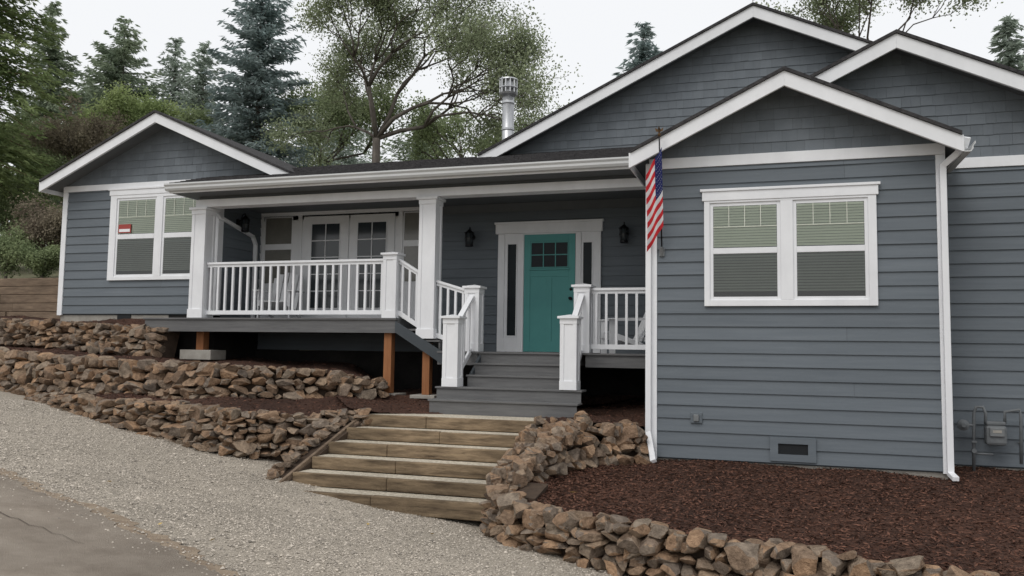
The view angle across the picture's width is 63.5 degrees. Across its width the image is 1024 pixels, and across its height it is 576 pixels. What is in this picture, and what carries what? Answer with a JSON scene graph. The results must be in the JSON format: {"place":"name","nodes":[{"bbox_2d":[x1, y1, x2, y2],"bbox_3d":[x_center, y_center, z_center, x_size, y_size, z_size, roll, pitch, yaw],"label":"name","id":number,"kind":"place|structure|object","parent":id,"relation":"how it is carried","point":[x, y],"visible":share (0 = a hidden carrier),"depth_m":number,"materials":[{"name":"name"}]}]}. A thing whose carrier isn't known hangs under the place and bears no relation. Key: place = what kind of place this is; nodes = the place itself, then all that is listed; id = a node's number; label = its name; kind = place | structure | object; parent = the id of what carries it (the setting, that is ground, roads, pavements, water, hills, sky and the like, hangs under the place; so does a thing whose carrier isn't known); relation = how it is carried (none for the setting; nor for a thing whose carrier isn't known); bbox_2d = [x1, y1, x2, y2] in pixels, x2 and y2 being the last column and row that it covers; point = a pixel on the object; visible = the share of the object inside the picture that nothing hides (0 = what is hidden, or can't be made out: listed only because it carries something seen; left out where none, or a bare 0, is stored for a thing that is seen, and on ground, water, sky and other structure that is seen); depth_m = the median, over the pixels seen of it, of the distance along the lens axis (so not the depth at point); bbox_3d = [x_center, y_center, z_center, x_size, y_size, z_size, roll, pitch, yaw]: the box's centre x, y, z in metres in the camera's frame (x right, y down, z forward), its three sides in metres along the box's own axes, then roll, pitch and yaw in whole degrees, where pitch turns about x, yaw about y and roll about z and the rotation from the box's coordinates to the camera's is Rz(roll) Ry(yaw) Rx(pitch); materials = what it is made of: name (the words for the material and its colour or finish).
{"place":"outdoors","nodes":[
{"label":"outdoors","id":0,"kind":"place"},
{"bbox_2d":[0,315,144,325],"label":"mulch bed","id":1,"kind":"object","parent":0,"point":[125,321],"visible":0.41,"depth_m":16.16,"materials":[{"name":"brown wood"}]},
{"bbox_2d":[0,278,60,318],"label":"timber retaining wall","id":2,"kind":"structure","parent":1,"relation":"on","point":[33,297],"depth_m":17.88,"materials":[{"name":"brown wood"}]},
{"bbox_2d":[0,475,221,575],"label":"road","id":3,"kind":"structure","parent":0,"point":[89,550],"depth_m":5.88,"materials":[{"name":"grey asphalt"}]},
{"bbox_2d":[1,512,73,540],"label":"road crack","id":4,"kind":"object","parent":3,"relation":"on","point":[33,525],"visible":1,"depth_m":6.15,"materials":[{"name":"brown"}]},
{"bbox_2d":[0,468,239,575],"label":"dirt verge","id":5,"kind":"structure","parent":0,"point":[191,553],"depth_m":6.62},
{"bbox_2d":[0,346,388,386],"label":"mulch bed","id":6,"kind":"object","parent":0,"point":[355,369],"visible":0.45,"depth_m":15.13,"materials":[{"name":"brown wood"}]},
{"bbox_2d":[0,318,179,357],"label":"stone wall","id":7,"kind":"structure","parent":6,"relation":"on","point":[118,339],"depth_m":15.61,"materials":[{"name":"stone"}]},
{"bbox_2d":[39,392,427,416],"bbox_3d":[-4.940,1.782,12.951,7.326,0.271,2.622,0,-4,7],"label":"mulch bed","id":8,"kind":"object","parent":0,"point":[224,403],"visible":0.45,"depth_m":12.62,"materials":[{"name":"brown wood"}]},
{"bbox_2d":[0,391,628,575],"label":"gravel driveway","id":9,"kind":"structure","parent":0,"point":[219,543],"depth_m":8.43,"materials":[{"name":"grey gravel"}]},
{"bbox_2d":[479,478,999,575],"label":"stone wall","id":10,"kind":"structure","parent":9,"relation":"on","point":[614,545],"depth_m":7.89,"materials":[{"name":"stone"}]},
{"bbox_2d":[0,262,648,462],"bbox_3d":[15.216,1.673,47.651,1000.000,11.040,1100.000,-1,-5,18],"label":"ground","id":11,"kind":"structure","parent":0,"point":[25,274],"depth_m":21.92,"materials":[{"name":"brown soil"}]},
{"bbox_2d":[0,4,20,264],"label":"cedar tree","id":12,"kind":"object","parent":11,"relation":"on","point":[9,122],"visible":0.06,"depth_m":28.11,"materials":[{"name":"green plant"}]},
{"bbox_2d":[0,219,49,278],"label":"bush","id":13,"kind":"object","parent":11,"relation":"on","point":[8,260],"visible":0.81,"depth_m":19.47,"materials":[{"name":"green plant"}]},
{"bbox_2d":[0,172,62,271],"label":"shrub","id":14,"kind":"object","parent":11,"relation":"on","point":[5,204],"visible":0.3,"depth_m":25.71,"materials":[{"name":"green plant"}]},
{"bbox_2d":[2,189,62,277],"bbox_3d":[-11.638,-1.275,20.565,2.229,2.305,1.829,-2,-5,35],"label":"shrub","id":15,"kind":"object","parent":11,"relation":"on","point":[47,228],"visible":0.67,"depth_m":20.04,"materials":[{"name":"green plant"}]},
{"bbox_2d":[13,240,60,277],"bbox_3d":[-10.948,-0.617,19.437,1.281,1.062,1.144,-1,-5,18],"label":"bush","id":16,"kind":"object","parent":11,"relation":"on","point":[42,263],"visible":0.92,"depth_m":19.23,"materials":[{"name":"green plant"}]},
{"bbox_2d":[0,0,80,213],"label":"cedar tree","id":17,"kind":"object","parent":11,"relation":"on","point":[14,98],"visible":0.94,"depth_m":24.25,"materials":[{"name":"green plant"}]},
{"bbox_2d":[0,141,81,207],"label":"shrub","id":18,"kind":"object","parent":11,"relation":"on","point":[56,165],"visible":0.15,"depth_m":26.58,"materials":[{"name":"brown plant"}]},
{"bbox_2d":[1,1,92,231],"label":"fir tree","id":19,"kind":"object","parent":11,"relation":"on","point":[56,56],"visible":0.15,"depth_m":39.36,"materials":[{"name":"green plant"}]},
{"bbox_2d":[1,108,116,204],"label":"leafy tree","id":20,"kind":"object","parent":11,"relation":"on","point":[29,120],"visible":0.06,"depth_m":29.82,"materials":[{"name":"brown plant"}]},
{"bbox_2d":[13,89,132,160],"bbox_3d":[-13.932,-3.519,27.424,3.863,5.946,3.668,-1,-5,18],"label":"shrub","id":21,"kind":"object","parent":11,"relation":"on","point":[88,135],"visible":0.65,"depth_m":27.03,"materials":[{"name":"green plant"}]},
{"bbox_2d":[62,78,94,113],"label":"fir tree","id":22,"kind":"object","parent":11,"relation":"on","point":[84,92],"depth_m":56.26,"materials":[{"name":"green plant"}]},
{"bbox_2d":[54,15,176,207],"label":"fir tree","id":23,"kind":"object","parent":11,"relation":"on","point":[119,57],"visible":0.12,"depth_m":42.85,"materials":[{"name":"green plant"}]},
{"bbox_2d":[72,78,183,137],"bbox_3d":[-13.924,-4.146,29.734,2.996,6.754,3.346,-1,-5,18],"label":"leafy tree","id":24,"kind":"object","parent":11,"relation":"on","point":[133,108],"visible":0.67,"depth_m":29.38,"materials":[{"name":"green plant"}]},
{"bbox_2d":[142,36,195,116],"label":"pine tree","id":25,"kind":"object","parent":11,"relation":"on","point":[173,64],"visible":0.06,"depth_m":45.72,"materials":[{"name":"green plant"}]},
{"bbox_2d":[0,347,388,399],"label":"stone wall","id":26,"kind":"structure","parent":11,"relation":"on","point":[25,373],"depth_m":13.41,"materials":[{"name":"stone"}]},
{"bbox_2d":[162,40,232,136],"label":"pine tree","id":27,"kind":"object","parent":11,"relation":"on","point":[199,92],"visible":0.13,"depth_m":42.59,"materials":[{"name":"green plant"}]},
{"bbox_2d":[23,392,372,461],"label":"stone wall","id":28,"kind":"structure","parent":11,"relation":"on","point":[236,432],"depth_m":11.68,"materials":[{"name":"stone"}]},
{"bbox_2d":[174,98,249,142],"bbox_3d":[-12.519,-4.072,32.882,4.340,6.174,3.826,-2,-5,34],"label":"leafy tree","id":29,"kind":"object","parent":11,"relation":"on","point":[188,117],"visible":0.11,"depth_m":31.45,"materials":[{"name":"green plant"}]},
{"bbox_2d":[195,0,329,167],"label":"spruce tree","id":30,"kind":"object","parent":11,"relation":"on","point":[251,97],"visible":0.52,"depth_m":30.57,"materials":[{"name":"green plant"}]},
{"bbox_2d":[265,412,362,480],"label":"stone wall","id":31,"kind":"structure","parent":11,"relation":"on","point":[292,459],"depth_m":11.16,"materials":[{"name":"stone"}]},
{"bbox_2d":[284,71,392,167],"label":"pine tree","id":32,"kind":"object","parent":11,"relation":"on","point":[346,152],"visible":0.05,"depth_m":51.75,"materials":[{"name":"green plant"}]},
{"bbox_2d":[269,72,428,165],"bbox_3d":[-6.949,-5.261,33.359,7.596,8.138,5.515,-1,-5,18],"label":"leafy tree","id":33,"kind":"object","parent":11,"relation":"on","point":[384,103],"visible":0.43,"depth_m":32.70,"materials":[{"name":"green plant"}]},
{"bbox_2d":[278,413,545,520],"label":"timber staircase","id":34,"kind":"structure","parent":11,"relation":"on","point":[462,507],"depth_m":10.63,"materials":[{"name":"brown wood"}]},
{"bbox_2d":[368,100,463,161],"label":"leafy tree","id":35,"kind":"object","parent":11,"relation":"on","point":[402,148],"visible":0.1,"depth_m":48.08,"materials":[{"name":"green plant"}]},
{"bbox_2d":[252,0,583,166],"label":"oak tree","id":36,"kind":"object","parent":11,"relation":"on","point":[479,37],"visible":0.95,"depth_m":26.88,"materials":[{"name":"green plant"}]},
{"bbox_2d":[399,89,538,160],"bbox_3d":[-1.524,-3.337,33.642,6.348,9.290,5.019,-1,-5,18],"label":"leafy tree","id":37,"kind":"object","parent":11,"relation":"on","point":[433,131],"visible":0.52,"depth_m":33.49,"materials":[{"name":"green plant"}]},
{"bbox_2d":[39,2,1023,480],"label":"house","id":38,"kind":"structure","parent":11,"relation":"on","point":[833,276],"depth_m":12.03,"materials":[{"name":"grey wood"}]},
{"bbox_2d":[118,224,130,232],"bbox_3d":[-7.680,-1.177,16.393,0.302,0.172,0.012,-1,-5,18],"label":"window sign","id":39,"kind":"object","parent":38,"relation":"attached to","point":[124,228],"visible":1,"depth_m":16.39,"materials":[{"name":"red"}]},
{"bbox_2d":[107,186,195,280],"bbox_3d":[-6.887,-1.078,16.144,2.521,1.840,0.090,-1,-5,18],"label":"window","id":40,"kind":"structure","parent":38,"relation":"in","point":[145,259],"depth_m":16.22,"materials":[{"name":"white paint"}]},
{"bbox_2d":[236,213,249,232],"bbox_3d":[-5.280,-1.285,16.274,0.265,0.378,0.185,-1,-5,18],"label":"wall lantern","id":41,"kind":"object","parent":38,"relation":"attached to","point":[243,222],"depth_m":16.21,"materials":[{"name":"black metal"}]},
{"bbox_2d":[252,273,304,317],"bbox_3d":[-4.463,0.148,16.059,0.790,0.975,1.080,1,-4,3],"label":"adirondack chair","id":42,"kind":"object","parent":38,"relation":"on","point":[281,300],"visible":0.49,"depth_m":16.20,"materials":[{"name":"white paint"}]},
{"bbox_2d":[301,215,349,317],"bbox_3d":[-3.743,-0.390,16.527,1.019,2.121,0.040,-1,-5,18],"label":"patio door","id":43,"kind":"structure","parent":38,"relation":"in","point":[325,237],"depth_m":16.53,"materials":[{"name":"white paint"}]},
{"bbox_2d":[348,213,394,317],"bbox_3d":[-2.762,-0.400,16.214,0.969,2.121,0.040,-1,-5,18],"label":"patio door","id":44,"kind":"structure","parent":38,"relation":"in","point":[371,235],"depth_m":16.23,"materials":[{"name":"white paint"}]},
{"bbox_2d":[465,227,474,246],"bbox_3d":[-0.788,-0.959,15.541,0.190,0.378,0.263,-1,-5,18],"label":"wall lantern","id":45,"kind":"object","parent":38,"relation":"attached to","point":[469,236],"depth_m":15.45,"materials":[{"name":"black metal"}]},
{"bbox_2d":[499,77,517,139],"bbox_3d":[-0.097,-3.034,18.183,0.430,3.254,0.430,-1,-5,18],"label":"chimney pipe","id":46,"kind":"object","parent":38,"relation":"attached to","point":[508,92],"visible":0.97,"depth_m":18.14,"materials":[{"name":"metal"}]},
{"bbox_2d":[523,233,575,351],"bbox_3d":[0.664,0.083,15.046,0.964,2.156,0.117,-1,-5,18],"label":"front door","id":47,"kind":"structure","parent":38,"relation":"in","point":[549,259],"depth_m":15.10,"materials":[{"name":"teal paint"}]},
{"bbox_2d":[598,314,644,352],"bbox_3d":[2.000,0.593,13.597,1.080,0.975,0.790,1,-4,-6],"label":"adirondack chair","id":48,"kind":"object","parent":38,"relation":"on","point":[621,338],"visible":0.47,"depth_m":13.35,"materials":[{"name":"white paint"}]},
{"bbox_2d":[619,222,628,242],"bbox_3d":[1.991,-0.981,14.654,0.190,0.378,0.263,-1,-5,18],"label":"wall lantern","id":49,"kind":"object","parent":38,"relation":"attached to","point":[623,231],"depth_m":14.56,"materials":[{"name":"black metal"}]},
{"bbox_2d":[646,127,664,256],"bbox_3d":[1.935,-1.281,11.167,0.234,1.668,0.589,0,-5,12],"label":"flag","id":50,"kind":"object","parent":38,"relation":"attached to","point":[654,194],"visible":1,"depth_m":11.09,"materials":[{"name":"multicoloured fabric"}]},
{"bbox_2d":[700,181,880,305],"bbox_3d":[3.622,-0.555,10.845,2.249,1.583,0.090,-1,-5,18],"label":"window","id":51,"kind":"structure","parent":38,"relation":"in","point":[747,218],"depth_m":10.82,"materials":[{"name":"white paint"}]},
{"bbox_2d":[957,406,1022,471],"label":"gas meter","id":52,"kind":"object","parent":38,"relation":"attached to","point":[995,432],"visible":1,"depth_m":10.50,"materials":[{"name":"paint"}]},
{"bbox_2d":[611,21,662,76],"bbox_3d":[4.790,-4.362,30.570,6.950,11.157,5.961,3,-5,-29],"label":"spruce tree","id":53,"kind":"object","parent":11,"relation":"on","point":[645,51],"visible":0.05,"depth_m":30.65,"materials":[{"name":"green plant"}]},
{"bbox_2d":[752,0,1002,39],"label":"leafy tree","id":54,"kind":"object","parent":11,"relation":"on","point":[839,20],"visible":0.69,"depth_m":27.11,"materials":[{"name":"green plant"}]},
{"bbox_2d":[986,14,1023,70],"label":"pine tree","id":55,"kind":"object","parent":11,"relation":"on","point":[1007,43],"visible":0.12,"depth_m":26.93,"materials":[{"name":"green plant"}]},
{"bbox_2d":[336,389,644,413],"bbox_3d":[-0.536,1.859,13.398,5.200,0.234,3.592,-1,-5,18],"label":"mulch bed","id":56,"kind":"object","parent":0,"point":[378,407],"visible":0.27,"depth_m":12.84,"materials":[{"name":"brown wood"}]},
{"bbox_2d":[0,0,1023,221],"label":"sky","id":57,"kind":"structure","parent":0,"point":[592,34],"materials":[{"name":"white"}]},
{"bbox_2d":[543,400,644,426],"bbox_3d":[0.938,1.919,12.917,2.900,0.180,3.600,-1,-5,18],"label":"mulch bed","id":58,"kind":"object","parent":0,"point":[631,410],"visible":0.29,"depth_m":12.90,"materials":[{"name":"brown wood"}]},
{"bbox_2d":[527,460,1023,575],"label":"mulch bed","id":59,"kind":"object","parent":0,"point":[1003,554],"visible":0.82,"depth_m":8.78,"materials":[{"name":"brown wood"}]},
{"bbox_2d":[1,315,1023,575],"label":"bark mulch","id":60,"kind":"object","parent":59,"relation":"on","point":[567,487],"visible":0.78,"depth_m":9.07,"materials":[{"name":"brown wood"}]},
{"bbox_2d":[484,419,651,499],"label":"stone wall","id":61,"kind":"structure","parent":59,"relation":"on","point":[622,442],"depth_m":10.78,"materials":[{"name":"stone"}]},
{"bbox_2d":[486,411,592,488],"bbox_3d":[0.384,1.983,10.227,0.874,0.822,2.095,-1,-5,18],"label":"rock pile","id":62,"kind":"object","parent":61,"relation":"on","point":[522,469],"visible":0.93,"depth_m":10.11,"materials":[{"name":"stone"}]}
]}

